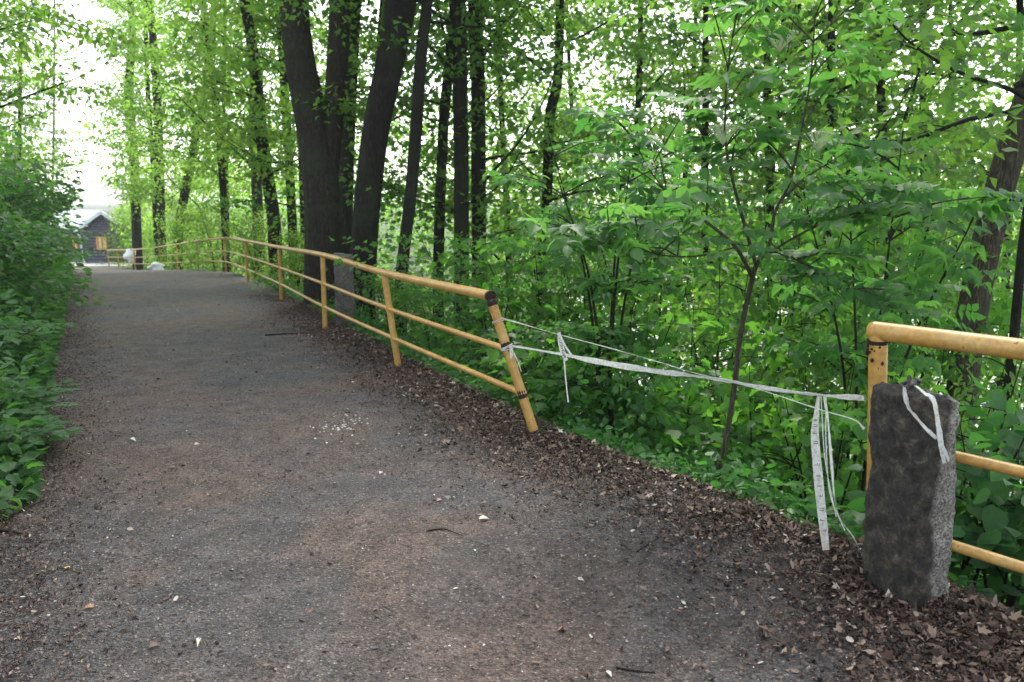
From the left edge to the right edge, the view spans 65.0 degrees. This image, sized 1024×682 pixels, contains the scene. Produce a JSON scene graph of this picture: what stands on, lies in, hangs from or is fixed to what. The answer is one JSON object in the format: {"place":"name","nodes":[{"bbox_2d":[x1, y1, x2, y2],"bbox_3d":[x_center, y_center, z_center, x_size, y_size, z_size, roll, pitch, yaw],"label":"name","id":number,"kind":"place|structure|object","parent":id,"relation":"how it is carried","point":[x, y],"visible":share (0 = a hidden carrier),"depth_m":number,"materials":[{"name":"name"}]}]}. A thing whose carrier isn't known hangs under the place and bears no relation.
{"place":"outdoors","nodes":[
{"label":"outdoors","id":0,"kind":"place"},
{"bbox_2d":[71,253,151,265],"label":"yard","id":1,"kind":"structure","parent":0,"point":[99,264],"depth_m":48.60,"materials":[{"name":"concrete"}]},
{"bbox_2d":[50,209,131,262],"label":"log hut","id":2,"kind":"object","parent":1,"relation":"on","point":[97,220],"visible":0.45,"depth_m":50.53,"materials":[{"name":"dark grey-blue painted wood"},{"name":"orange wood"},{"name":"pale metal"}]},
{"bbox_2d":[96,237,107,249],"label":"window","id":3,"kind":"structure","parent":2,"relation":"in","point":[98,239],"depth_m":50.44,"materials":[{"name":"orange wood"}]},
{"bbox_2d":[0,265,1021,681],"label":"path","id":4,"kind":"structure","parent":0,"point":[426,561],"depth_m":3.75,"materials":[{"name":"grey gravel"}]},
{"bbox_2d":[147,262,164,269],"bbox_3d":[-14.636,-3.017,32.978,0.766,0.471,0.426,0,10,0],"label":"plastic bag","id":5,"kind":"object","parent":4,"relation":"on","point":[156,266],"visible":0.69,"depth_m":32.84,"materials":[{"name":"white plastic"}]},
{"bbox_2d":[0,272,326,681],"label":"leaf litter","id":6,"kind":"object","parent":4,"relation":"on","point":[14,612],"visible":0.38,"depth_m":3.76,"materials":[{"name":"brown plant"}]},
{"bbox_2d":[0,203,1021,570],"bbox_3d":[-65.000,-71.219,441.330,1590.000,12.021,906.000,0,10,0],"label":"ground","id":7,"kind":"structure","parent":0,"point":[108,211],"depth_m":87.45,"materials":[{"name":"soil"}]},
{"bbox_2d":[0,0,41,173],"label":"broadleaf tree","id":8,"kind":"object","parent":7,"relation":"on","point":[13,118],"visible":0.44,"depth_m":21.12,"materials":[{"name":"green plant"}]},
{"bbox_2d":[0,110,71,252],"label":"light shrub","id":9,"kind":"object","parent":7,"relation":"on","point":[28,149],"visible":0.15,"depth_m":28.26,"materials":[{"name":"green plant"}]},
{"bbox_2d":[0,253,73,520],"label":"bank herbs","id":10,"kind":"object","parent":7,"relation":"on","point":[28,373],"visible":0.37,"depth_m":6.00,"materials":[{"name":"green plant"}]},
{"bbox_2d":[0,317,74,361],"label":"elder plant","id":11,"kind":"object","parent":7,"relation":"on","point":[34,337],"visible":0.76,"depth_m":7.20,"materials":[{"name":"green plant"}]},
{"bbox_2d":[1,372,80,408],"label":"elder plant","id":12,"kind":"object","parent":7,"relation":"on","point":[46,394],"visible":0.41,"depth_m":5.99,"materials":[{"name":"green plant"}]},
{"bbox_2d":[0,402,83,454],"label":"elder plant","id":13,"kind":"object","parent":7,"relation":"on","point":[52,426],"visible":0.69,"depth_m":5.12,"materials":[{"name":"green plant"}]},
{"bbox_2d":[0,114,92,309],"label":"dark bush","id":14,"kind":"object","parent":7,"relation":"on","point":[13,180],"visible":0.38,"depth_m":10.77,"materials":[{"name":"green plant"}]},
{"bbox_2d":[2,176,92,262],"bbox_3d":[-13.482,-3.099,21.727,3.889,3.115,3.350,-7,12,-34],"label":"dark bush","id":15,"kind":"object","parent":7,"relation":"on","point":[87,244],"visible":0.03,"depth_m":22.20,"materials":[{"name":"green plant"}]},
{"bbox_2d":[0,148,96,282],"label":"dark bush","id":16,"kind":"object","parent":7,"relation":"on","point":[52,220],"visible":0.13,"depth_m":17.00,"materials":[{"name":"green plant"}]},
{"bbox_2d":[0,166,99,300],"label":"dark bush","id":17,"kind":"object","parent":7,"relation":"on","point":[12,197],"visible":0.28,"depth_m":12.94,"materials":[{"name":"green plant"}]},
{"bbox_2d":[1,0,100,208],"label":"broadleaf tree","id":18,"kind":"object","parent":7,"relation":"on","point":[54,133],"visible":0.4,"depth_m":58.19,"materials":[{"name":"green plant"}]},
{"bbox_2d":[0,4,104,179],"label":"broadleaf tree","id":19,"kind":"object","parent":7,"relation":"on","point":[4,95],"visible":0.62,"depth_m":14.58,"materials":[{"name":"green plant"}]},
{"bbox_2d":[0,205,107,331],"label":"dark bush","id":20,"kind":"object","parent":7,"relation":"on","point":[9,246],"visible":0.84,"depth_m":9.49,"materials":[{"name":"green plant"}]},
{"bbox_2d":[0,0,108,176],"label":"broadleaf tree","id":21,"kind":"object","parent":7,"relation":"on","point":[19,68],"visible":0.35,"depth_m":29.24,"materials":[{"name":"green plant"}]},
{"bbox_2d":[22,177,92,266],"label":"dark bush","id":22,"kind":"object","parent":7,"relation":"on","point":[87,252],"visible":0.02,"depth_m":28.31,"materials":[{"name":"green plant"}]},
{"bbox_2d":[0,0,141,124],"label":"broadleaf tree","id":23,"kind":"object","parent":7,"relation":"on","point":[44,13],"visible":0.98,"depth_m":14.03,"materials":[{"name":"green plant"}]},
{"bbox_2d":[56,0,180,269],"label":"slender tree","id":24,"kind":"object","parent":7,"relation":"on","point":[136,225],"visible":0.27,"depth_m":41.88,"materials":[{"name":"green plant"}]},
{"bbox_2d":[94,201,152,264],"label":"light shrub","id":25,"kind":"object","parent":7,"relation":"on","point":[117,234],"visible":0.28,"depth_m":48.69,"materials":[{"name":"green plant"}]},
{"bbox_2d":[119,218,171,269],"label":"light shrub","id":26,"kind":"object","parent":7,"relation":"on","point":[144,250],"visible":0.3,"depth_m":46.13,"materials":[{"name":"green plant"}]},
{"bbox_2d":[77,0,228,269],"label":"slender tree","id":27,"kind":"object","parent":7,"relation":"on","point":[159,190],"visible":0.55,"depth_m":36.79,"materials":[{"name":"green plant"}]},
{"bbox_2d":[81,0,230,261],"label":"slender tree","id":28,"kind":"object","parent":7,"relation":"on","point":[147,84],"visible":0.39,"depth_m":38.73,"materials":[{"name":"green plant"}]},
{"bbox_2d":[93,0,251,269],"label":"leaning tree","id":29,"kind":"object","parent":7,"relation":"on","point":[184,191],"visible":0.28,"depth_m":33.59,"materials":[{"name":"green plant"}]},
{"bbox_2d":[142,197,211,269],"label":"light shrub","id":30,"kind":"object","parent":7,"relation":"on","point":[172,233],"visible":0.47,"depth_m":34.01,"materials":[{"name":"green plant"}]},
{"bbox_2d":[77,0,326,271],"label":"slender tree","id":31,"kind":"object","parent":7,"relation":"on","point":[222,182],"visible":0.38,"depth_m":24.75,"materials":[{"name":"green plant"}]},
{"bbox_2d":[164,193,251,277],"bbox_3d":[-10.022,-3.376,27.214,2.971,3.342,3.020,-8,13,-38],"label":"light shrub","id":32,"kind":"object","parent":7,"relation":"on","point":[203,217],"visible":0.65,"depth_m":27.00,"materials":[{"name":"green plant"}]},
{"bbox_2d":[120,0,297,271],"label":"slender tree","id":33,"kind":"object","parent":7,"relation":"on","point":[228,177],"visible":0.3,"depth_m":26.16,"materials":[{"name":"green plant"}]},
{"bbox_2d":[84,0,365,280],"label":"curved tree","id":34,"kind":"object","parent":7,"relation":"on","point":[249,22],"visible":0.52,"depth_m":19.11,"materials":[{"name":"green plant"}]},
{"bbox_2d":[104,153,390,278],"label":"woodland","id":35,"kind":"object","parent":7,"relation":"on","point":[149,238],"visible":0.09,"depth_m":47.24,"materials":[{"name":"green plant"}]},
{"bbox_2d":[206,206,301,282],"bbox_3d":[-7.229,-2.618,22.895,2.654,2.552,2.624,-1,10,-8],"label":"light shrub","id":36,"kind":"object","parent":7,"relation":"on","point":[260,238],"visible":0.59,"depth_m":22.57,"materials":[{"name":"green plant"}]},
{"bbox_2d":[156,0,360,279],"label":"slender tree","id":37,"kind":"object","parent":7,"relation":"on","point":[254,181],"visible":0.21,"depth_m":22.61,"materials":[{"name":"green plant"}]},
{"bbox_2d":[150,0,376,285],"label":"slender tree","id":38,"kind":"object","parent":7,"relation":"on","point":[186,76],"visible":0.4,"depth_m":19.59,"materials":[{"name":"green plant"}]},
{"bbox_2d":[244,225,303,291],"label":"light shrub","id":39,"kind":"object","parent":7,"relation":"on","point":[289,261],"visible":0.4,"depth_m":17.20,"materials":[{"name":"green plant"}]},
{"bbox_2d":[170,0,415,281],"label":"slender tree","id":40,"kind":"object","parent":7,"relation":"on","point":[259,113],"visible":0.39,"depth_m":17.86,"materials":[{"name":"green plant"}]},
{"bbox_2d":[97,0,497,307],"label":"twin trunk tree","id":41,"kind":"object","parent":7,"relation":"on","point":[319,140],"visible":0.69,"depth_m":13.68,"materials":[{"name":"brown plant"}]},
{"bbox_2d":[107,237,538,433],"bbox_3d":[-10.544,-2.216,25.643,1.861,3.266,46.029,-6,11,-29],"label":"yellow railing","id":42,"kind":"object","parent":7,"relation":"on","point":[518,389],"visible":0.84,"depth_m":7.86,"materials":[{"name":"paint"}]},
{"bbox_2d":[123,249,135,262],"bbox_3d":[-18.919,-4.200,39.762,0.646,0.741,0.379,0,10,0],"label":"plastic bag","id":43,"kind":"object","parent":42,"relation":"hanging from","point":[128,254],"visible":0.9,"depth_m":39.67,"materials":[{"name":"white plastic"}]},
{"bbox_2d":[492,317,864,429],"bbox_3d":[0.707,0.153,4.474,0.122,0.271,2.739,-7,12,-36],"label":"barrier tape","id":44,"kind":"object","parent":42,"relation":"attached to","point":[627,366],"visible":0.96,"depth_m":4.26,"materials":[{"name":"white plastic"}]},
{"bbox_2d":[557,332,572,401],"bbox_3d":[0.334,0.167,5.002,0.025,0.432,0.156,-7,12,-33],"label":"tape streamer","id":45,"kind":"object","parent":44,"relation":"hanging from","point":[561,343],"visible":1,"depth_m":5.01,"materials":[{"name":"white plastic"}]},
{"bbox_2d":[811,396,829,549],"bbox_3d":[1.368,0.585,3.556,0.030,0.690,0.120,-7,12,-33],"label":"tape streamer","id":46,"kind":"object","parent":44,"relation":"hanging from","point":[819,484],"visible":1,"depth_m":3.57,"materials":[{"name":"white plastic"}]},
{"bbox_2d":[820,396,861,554],"bbox_3d":[1.425,0.581,3.471,0.014,0.668,0.259,-6,12,-33],"label":"tape streamer","id":47,"kind":"object","parent":44,"relation":"hanging from","point":[830,446],"visible":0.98,"depth_m":3.51,"materials":[{"name":"white plastic"}]},
{"bbox_2d":[333,252,355,326],"bbox_3d":[-2.329,-0.641,11.205,0.289,1.179,0.254,-3,10,-17],"label":"stone post","id":48,"kind":"object","parent":7,"relation":"on","point":[344,277],"visible":0.62,"depth_m":11.10,"materials":[{"name":"stone"}]},
{"bbox_2d":[173,0,540,237],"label":"slender tree","id":49,"kind":"object","parent":7,"relation":"on","point":[399,187],"visible":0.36,"depth_m":14.26,"materials":[{"name":"green plant"}]},
{"bbox_2d":[159,0,570,335],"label":"slender tree","id":50,"kind":"object","parent":7,"relation":"on","point":[415,138],"visible":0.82,"depth_m":12.07,"materials":[{"name":"green plant"}]},
{"bbox_2d":[310,0,419,253],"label":"slender tree","id":51,"kind":"object","parent":7,"relation":"on","point":[347,214],"visible":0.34,"depth_m":15.10,"materials":[{"name":"brown plant"}]},
{"bbox_2d":[355,267,442,344],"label":"wood shrub","id":52,"kind":"object","parent":7,"relation":"on","point":[374,292],"visible":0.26,"depth_m":12.47,"materials":[{"name":"green plant"}]},
{"bbox_2d":[350,0,494,320],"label":"leaning tree","id":53,"kind":"object","parent":7,"relation":"on","point":[386,79],"visible":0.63,"depth_m":12.48,"materials":[{"name":"brown plant"}]},
{"bbox_2d":[372,257,496,359],"bbox_3d":[-1.061,-0.270,11.686,1.911,1.903,1.815,-6,12,-32],"label":"wood shrub","id":54,"kind":"object","parent":7,"relation":"on","point":[416,323],"visible":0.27,"depth_m":11.45,"materials":[{"name":"green plant"}]},
{"bbox_2d":[283,0,601,347],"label":"slender tree","id":55,"kind":"object","parent":7,"relation":"on","point":[442,158],"visible":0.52,"depth_m":14.15,"materials":[{"name":"green plant"}]},
{"bbox_2d":[280,0,629,367],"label":"straight tree","id":56,"kind":"object","parent":7,"relation":"on","point":[478,162],"visible":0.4,"depth_m":14.27,"materials":[{"name":"green plant"}]},
{"bbox_2d":[330,225,607,408],"bbox_3d":[-0.278,-0.161,9.538,2.770,2.475,3.210,9,13,42],"label":"maple sapling","id":57,"kind":"object","parent":7,"relation":"on","point":[463,302],"visible":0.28,"depth_m":9.43,"materials":[{"name":"green plant"}]},
{"bbox_2d":[319,0,623,361],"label":"straight tree","id":58,"kind":"object","parent":7,"relation":"on","point":[461,161],"visible":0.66,"depth_m":13.53,"materials":[{"name":"green plant"}]},
{"bbox_2d":[356,0,631,340],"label":"valley tree","id":59,"kind":"object","parent":7,"relation":"on","point":[501,95],"visible":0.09,"depth_m":21.22,"materials":[{"name":"green plant"}]},
{"bbox_2d":[426,211,654,416],"bbox_3d":[0.495,-0.075,9.356,2.665,3.038,2.802,-8,12,-37],"label":"maple sapling","id":60,"kind":"object","parent":7,"relation":"on","point":[519,248],"visible":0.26,"depth_m":9.01,"materials":[{"name":"green plant"}]},
{"bbox_2d":[445,318,649,421],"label":"maple sapling","id":61,"kind":"object","parent":7,"relation":"on","point":[539,373],"visible":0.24,"depth_m":6.90,"materials":[{"name":"green plant"}]},
{"bbox_2d":[486,0,692,369],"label":"valley tree","id":62,"kind":"object","parent":7,"relation":"on","point":[571,93],"visible":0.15,"depth_m":28.62,"materials":[{"name":"green plant"}]},
{"bbox_2d":[471,207,713,427],"bbox_3d":[1.009,0.153,9.345,2.894,3.527,3.098,-5,11,-27],"label":"wood shrub","id":63,"kind":"object","parent":7,"relation":"on","point":[545,310],"visible":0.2,"depth_m":8.85,"materials":[{"name":"green plant"}]},
{"bbox_2d":[404,0,782,357],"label":"tree foliage","id":64,"kind":"object","parent":7,"relation":"on","point":[551,105],"visible":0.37,"depth_m":15.30,"materials":[{"name":"green plant"}]},
{"bbox_2d":[482,128,722,432],"bbox_3d":[0.807,-0.131,6.690,1.714,3.160,1.939,-9,13,-41],"label":"elder bush","id":65,"kind":"object","parent":7,"relation":"on","point":[624,284],"visible":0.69,"depth_m":6.49,"materials":[{"name":"green plant"}]},
{"bbox_2d":[486,312,729,466],"bbox_3d":[0.883,0.575,6.661,2.059,1.618,1.783,5,11,27],"label":"maple sapling","id":66,"kind":"object","parent":7,"relation":"on","point":[673,430],"visible":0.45,"depth_m":6.43,"materials":[{"name":"green plant"}]},
{"bbox_2d":[256,272,995,593],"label":"edge herbs","id":67,"kind":"object","parent":7,"relation":"on","point":[763,494],"visible":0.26,"depth_m":4.82,"materials":[{"name":"green plant"}]},
{"bbox_2d":[233,293,1023,681],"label":"leaf litter","id":68,"kind":"object","parent":7,"relation":"on","point":[981,619],"visible":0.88,"depth_m":3.76,"materials":[{"name":"brown plant"}]},
{"bbox_2d":[500,0,781,371],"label":"valley tree","id":69,"kind":"object","parent":7,"relation":"on","point":[639,98],"visible":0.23,"depth_m":18.71,"materials":[{"name":"green plant"}]},
{"bbox_2d":[499,163,789,451],"bbox_3d":[1.746,0.054,9.884,3.629,4.487,3.378,9,14,43],"label":"maple sapling","id":70,"kind":"object","parent":7,"relation":"on","point":[651,313],"visible":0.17,"depth_m":9.52,"materials":[{"name":"green plant"}]},
{"bbox_2d":[326,247,1011,580],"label":"slope undergrowth","id":71,"kind":"object","parent":7,"relation":"on","point":[639,409],"visible":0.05,"depth_m":6.31,"materials":[{"name":"green plant"}]},
{"bbox_2d":[550,0,823,377],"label":"valley tree","id":72,"kind":"object","parent":7,"relation":"on","point":[665,80],"visible":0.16,"depth_m":24.66,"materials":[{"name":"green plant"}]},
{"bbox_2d":[572,306,816,487],"bbox_3d":[1.563,0.863,7.136,2.011,2.298,2.504,2,10,10],"label":"maple sapling","id":73,"kind":"object","parent":7,"relation":"on","point":[774,332],"visible":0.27,"depth_m":7.01,"materials":[{"name":"green plant"}]},
{"bbox_2d":[504,0,895,379],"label":"valley tree","id":74,"kind":"object","parent":7,"relation":"on","point":[703,131],"visible":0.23,"depth_m":17.17,"materials":[{"name":"green plant"}]},
{"bbox_2d":[620,0,854,412],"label":"valley tree","id":75,"kind":"object","parent":7,"relation":"on","point":[711,64],"visible":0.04,"depth_m":29.07,"materials":[{"name":"green plant"}]},
{"bbox_2d":[638,226,865,468],"bbox_3d":[2.146,0.770,8.627,2.722,3.986,2.867,-2,10,-9],"label":"wood shrub","id":76,"kind":"object","parent":7,"relation":"on","point":[735,308],"visible":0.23,"depth_m":7.88,"materials":[{"name":"green plant"}]},
{"bbox_2d":[648,360,865,517],"bbox_3d":[1.876,1.098,6.263,1.621,1.955,1.690,-3,10,-18],"label":"maple sapling","id":77,"kind":"object","parent":7,"relation":"on","point":[763,396],"visible":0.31,"depth_m":6.14,"materials":[{"name":"green plant"}]},
{"bbox_2d":[509,0,1023,480],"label":"elder tree","id":78,"kind":"object","parent":7,"relation":"on","point":[900,200],"visible":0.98,"depth_m":4.33,"materials":[{"name":"green plant"}]},
{"bbox_2d":[592,0,955,393],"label":"valley tree","id":79,"kind":"object","parent":7,"relation":"on","point":[734,69],"visible":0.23,"depth_m":16.31,"materials":[{"name":"green plant"}]},
{"bbox_2d":[572,0,1023,574],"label":"slender tree","id":80,"kind":"object","parent":7,"relation":"on","point":[946,60],"visible":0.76,"depth_m":6.58,"materials":[{"name":"green plant"}]},
{"bbox_2d":[652,161,966,492],"bbox_3d":[3.108,0.505,9.441,3.289,5.199,3.811,8,13,38],"label":"maple sapling","id":81,"kind":"object","parent":7,"relation":"on","point":[775,305],"visible":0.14,"depth_m":8.75,"materials":[{"name":"green plant"}]},
{"bbox_2d":[655,0,963,383],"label":"valley tree","id":82,"kind":"object","parent":7,"relation":"on","point":[798,7],"visible":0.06,"depth_m":22.97,"materials":[{"name":"green plant"}]},
{"bbox_2d":[722,298,913,512],"bbox_3d":[2.968,1.378,7.968,2.623,3.627,2.608,-2,10,-13],"label":"wood shrub","id":83,"kind":"object","parent":7,"relation":"on","point":[832,389],"visible":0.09,"depth_m":7.79,"materials":[{"name":"green plant"}]},
{"bbox_2d":[700,363,948,533],"bbox_3d":[2.267,1.187,5.821,1.595,2.111,1.843,-5,11,-29],"label":"maple sapling","id":84,"kind":"object","parent":7,"relation":"on","point":[790,452],"visible":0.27,"depth_m":5.80,"materials":[{"name":"green plant"}]},
{"bbox_2d":[652,0,1007,447],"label":"slender tree","id":85,"kind":"object","parent":7,"relation":"on","point":[831,17],"visible":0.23,"depth_m":14.16,"materials":[{"name":"green plant"}]},
{"bbox_2d":[659,0,1023,380],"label":"valley tree","id":86,"kind":"object","parent":7,"relation":"on","point":[1002,53],"visible":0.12,"depth_m":14.14,"materials":[{"name":"green plant"}]},
{"bbox_2d":[684,0,1023,461],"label":"valley tree","id":87,"kind":"object","parent":7,"relation":"on","point":[1018,40],"visible":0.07,"depth_m":18.84,"materials":[{"name":"green plant"}]},
{"bbox_2d":[714,0,1023,513],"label":"leaning tree","id":88,"kind":"object","parent":7,"relation":"on","point":[1005,169],"visible":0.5,"depth_m":8.26,"materials":[{"name":"green plant"}]},
{"bbox_2d":[743,0,1000,321],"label":"valley tree","id":89,"kind":"object","parent":7,"relation":"on","point":[895,69],"visible":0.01,"depth_m":28.69,"materials":[{"name":"green plant"}]},
{"bbox_2d":[756,129,1022,530],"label":"elder bush","id":90,"kind":"object","parent":7,"relation":"on","point":[834,349],"visible":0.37,"depth_m":6.15,"materials":[{"name":"green plant"}]},
{"bbox_2d":[760,189,1023,602],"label":"maple sapling","id":91,"kind":"object","parent":7,"relation":"on","point":[994,308],"visible":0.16,"depth_m":8.58,"materials":[{"name":"green plant"}]},
{"bbox_2d":[786,0,1023,402],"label":"valley tree","id":92,"kind":"object","parent":7,"relation":"on","point":[996,76],"visible":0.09,"depth_m":17.18,"materials":[{"name":"green plant"}]},
{"bbox_2d":[862,382,959,610],"bbox_3d":[1.608,0.673,3.254,0.251,1.011,0.307,-3,10,-18],"label":"stone post","id":93,"kind":"object","parent":7,"relation":"on","point":[909,504],"visible":0.78,"depth_m":3.15,"materials":[{"name":"black stone"}]},
{"bbox_2d":[899,375,949,463],"bbox_3d":[1.561,0.293,3.067,0.108,0.310,0.204,-4,11,-22],"label":"tape loop","id":94,"kind":"object","parent":93,"relation":"attached to","point":[914,382],"visible":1,"depth_m":3.01,"materials":[{"name":"white plastic"}]},
{"bbox_2d":[819,318,1023,602],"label":"wood shrub","id":95,"kind":"object","parent":7,"relation":"on","point":[970,389],"visible":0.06,"depth_m":6.94,"materials":[{"name":"green plant"}]},
{"bbox_2d":[827,360,1023,604],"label":"hazel bush","id":96,"kind":"object","parent":7,"relation":"on","point":[994,519],"visible":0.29,"depth_m":4.26,"materials":[{"name":"green plant"}]},
{"bbox_2d":[829,0,1023,403],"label":"valley tree","id":97,"kind":"object","parent":7,"relation":"on","point":[1017,79],"visible":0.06,"depth_m":19.55,"materials":[{"name":"green plant"}]},
{"bbox_2d":[834,0,1023,355],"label":"valley tree","id":98,"kind":"object","parent":7,"relation":"on","point":[1009,99],"visible":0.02,"depth_m":24.16,"materials":[{"name":"green plant"}]},
{"bbox_2d":[847,406,1023,614],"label":"hazel bush","id":99,"kind":"object","parent":7,"relation":"on","point":[997,580],"visible":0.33,"depth_m":4.15,"materials":[{"name":"green plant"}]},
{"bbox_2d":[865,321,1023,573],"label":"yellow railing","id":100,"kind":"object","parent":7,"relation":"on","point":[880,335],"visible":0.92,"depth_m":3.13,"materials":[{"name":"paint"}]},
{"bbox_2d":[890,245,1023,605],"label":"maple sapling","id":101,"kind":"object","parent":7,"relation":"on","point":[986,382],"visible":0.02,"depth_m":9.78,"materials":[{"name":"green plant"}]},
{"bbox_2d":[0,0,1023,209],"label":"sky","id":102,"kind":"structure","parent":0,"point":[84,12],"materials":[{"name":"white"}]},
{"bbox_2d":[543,258,1023,494],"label":"valley floor","id":103,"kind":"structure","parent":0,"point":[810,363],"depth_m":51.46,"materials":[{"name":"green plant"}]},
{"bbox_2d":[152,0,1023,580],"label":"woodland","id":104,"kind":"object","parent":103,"relation":"on","point":[570,98],"visible":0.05,"depth_m":15.98,"materials":[{"name":"green plant"}]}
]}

